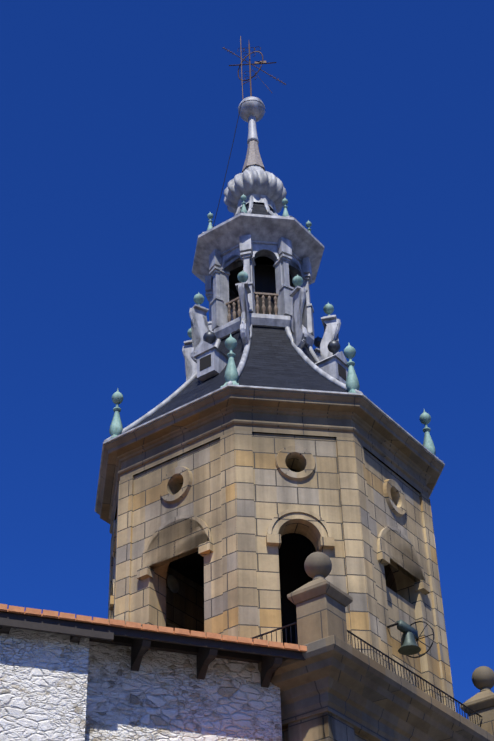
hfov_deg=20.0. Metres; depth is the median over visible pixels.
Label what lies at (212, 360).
roof dormer
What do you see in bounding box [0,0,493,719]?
sky
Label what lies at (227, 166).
spire lightning cable
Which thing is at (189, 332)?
lantern ring finial
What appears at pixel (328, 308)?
lantern ring finial
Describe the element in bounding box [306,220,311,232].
spire cornice finial
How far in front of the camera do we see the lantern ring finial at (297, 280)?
41.37 m
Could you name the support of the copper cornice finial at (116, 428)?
on the bell-cast slate roof at (271, 357)
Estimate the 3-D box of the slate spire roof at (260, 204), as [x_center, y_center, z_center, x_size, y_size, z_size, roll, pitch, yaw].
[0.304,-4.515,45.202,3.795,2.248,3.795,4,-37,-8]
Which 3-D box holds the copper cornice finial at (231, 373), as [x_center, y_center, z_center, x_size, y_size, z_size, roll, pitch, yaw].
[-0.405,-0.200,36.265,0.500,1.980,0.500,-10,-38,10]
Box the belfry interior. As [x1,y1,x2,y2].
[169,469,315,645]
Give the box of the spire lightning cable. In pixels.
[213,103,241,226]
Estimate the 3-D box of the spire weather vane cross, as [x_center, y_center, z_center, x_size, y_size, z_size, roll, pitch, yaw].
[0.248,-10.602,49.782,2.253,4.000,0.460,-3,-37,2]
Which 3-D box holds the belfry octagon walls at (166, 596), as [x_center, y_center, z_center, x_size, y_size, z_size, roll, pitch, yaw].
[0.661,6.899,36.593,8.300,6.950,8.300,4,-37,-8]
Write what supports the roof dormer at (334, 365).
on the bell-cast slate roof at (271, 357)
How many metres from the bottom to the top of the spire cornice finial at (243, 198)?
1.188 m
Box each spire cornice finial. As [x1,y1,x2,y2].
[207,212,212,230]
[240,194,246,212]
[282,198,288,216]
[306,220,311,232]
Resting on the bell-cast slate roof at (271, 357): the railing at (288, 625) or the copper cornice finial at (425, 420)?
the copper cornice finial at (425, 420)
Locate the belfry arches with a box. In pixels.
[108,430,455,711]
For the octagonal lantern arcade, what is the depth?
42.81 m
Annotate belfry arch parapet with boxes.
[386,586,422,690]
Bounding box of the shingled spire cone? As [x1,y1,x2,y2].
[242,139,264,172]
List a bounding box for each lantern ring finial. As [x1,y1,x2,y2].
[187,328,191,339]
[194,293,203,304]
[237,270,247,282]
[292,274,302,286]
[314,336,321,347]
[323,303,333,315]
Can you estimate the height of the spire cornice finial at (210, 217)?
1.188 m
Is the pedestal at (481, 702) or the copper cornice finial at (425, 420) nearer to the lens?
the pedestal at (481, 702)
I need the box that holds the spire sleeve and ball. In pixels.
[238,96,264,144]
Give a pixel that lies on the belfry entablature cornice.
(384, 440)
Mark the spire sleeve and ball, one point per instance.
(252, 111)
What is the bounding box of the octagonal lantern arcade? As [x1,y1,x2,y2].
[182,213,340,380]
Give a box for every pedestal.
[287,552,352,645]
[460,666,493,735]
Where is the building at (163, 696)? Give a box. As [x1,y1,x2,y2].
[0,604,306,740]
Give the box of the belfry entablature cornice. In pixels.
[96,387,442,533]
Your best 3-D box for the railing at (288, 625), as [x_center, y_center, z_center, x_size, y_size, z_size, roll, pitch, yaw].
[-1.431,7.098,31.845,6.760,1.021,0.040,-25,-43,28]
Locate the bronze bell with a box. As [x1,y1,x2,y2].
[387,620,433,657]
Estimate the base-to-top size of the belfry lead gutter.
0.069 m
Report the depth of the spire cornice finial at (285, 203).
43.75 m
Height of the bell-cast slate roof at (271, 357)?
5.036 m
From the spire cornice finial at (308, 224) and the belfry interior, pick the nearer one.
the belfry interior
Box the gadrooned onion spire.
[224,165,286,215]
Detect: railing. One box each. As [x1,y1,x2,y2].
[252,622,296,643]
[347,630,481,726]
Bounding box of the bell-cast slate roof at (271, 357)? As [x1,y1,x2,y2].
[104,324,442,461]
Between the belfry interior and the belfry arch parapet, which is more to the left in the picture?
the belfry interior
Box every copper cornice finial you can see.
[109,389,123,438]
[221,334,238,386]
[344,343,359,392]
[419,410,435,454]
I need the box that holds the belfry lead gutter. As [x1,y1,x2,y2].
[95,384,444,511]
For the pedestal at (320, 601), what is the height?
2.495 m
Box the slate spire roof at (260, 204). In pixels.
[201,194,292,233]
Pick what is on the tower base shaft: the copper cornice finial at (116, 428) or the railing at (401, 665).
the railing at (401, 665)
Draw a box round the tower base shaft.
[258,635,493,740]
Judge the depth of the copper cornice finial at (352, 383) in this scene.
36.53 m
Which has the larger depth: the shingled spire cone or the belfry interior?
the shingled spire cone
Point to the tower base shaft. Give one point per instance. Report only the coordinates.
(333, 688)
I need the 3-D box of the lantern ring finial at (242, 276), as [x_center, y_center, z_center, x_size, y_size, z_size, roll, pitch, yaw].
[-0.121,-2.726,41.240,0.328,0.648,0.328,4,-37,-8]
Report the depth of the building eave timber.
28.61 m
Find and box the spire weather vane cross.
[222,36,285,98]
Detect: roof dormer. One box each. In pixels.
[193,330,228,381]
[315,339,347,383]
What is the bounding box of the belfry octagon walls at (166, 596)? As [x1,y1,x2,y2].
[113,433,443,703]
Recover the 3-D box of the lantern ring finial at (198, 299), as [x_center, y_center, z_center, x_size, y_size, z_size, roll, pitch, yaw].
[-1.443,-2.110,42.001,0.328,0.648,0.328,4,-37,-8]
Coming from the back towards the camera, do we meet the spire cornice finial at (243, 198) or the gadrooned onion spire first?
the gadrooned onion spire
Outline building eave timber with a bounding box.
[0,611,305,687]
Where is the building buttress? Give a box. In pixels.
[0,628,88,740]

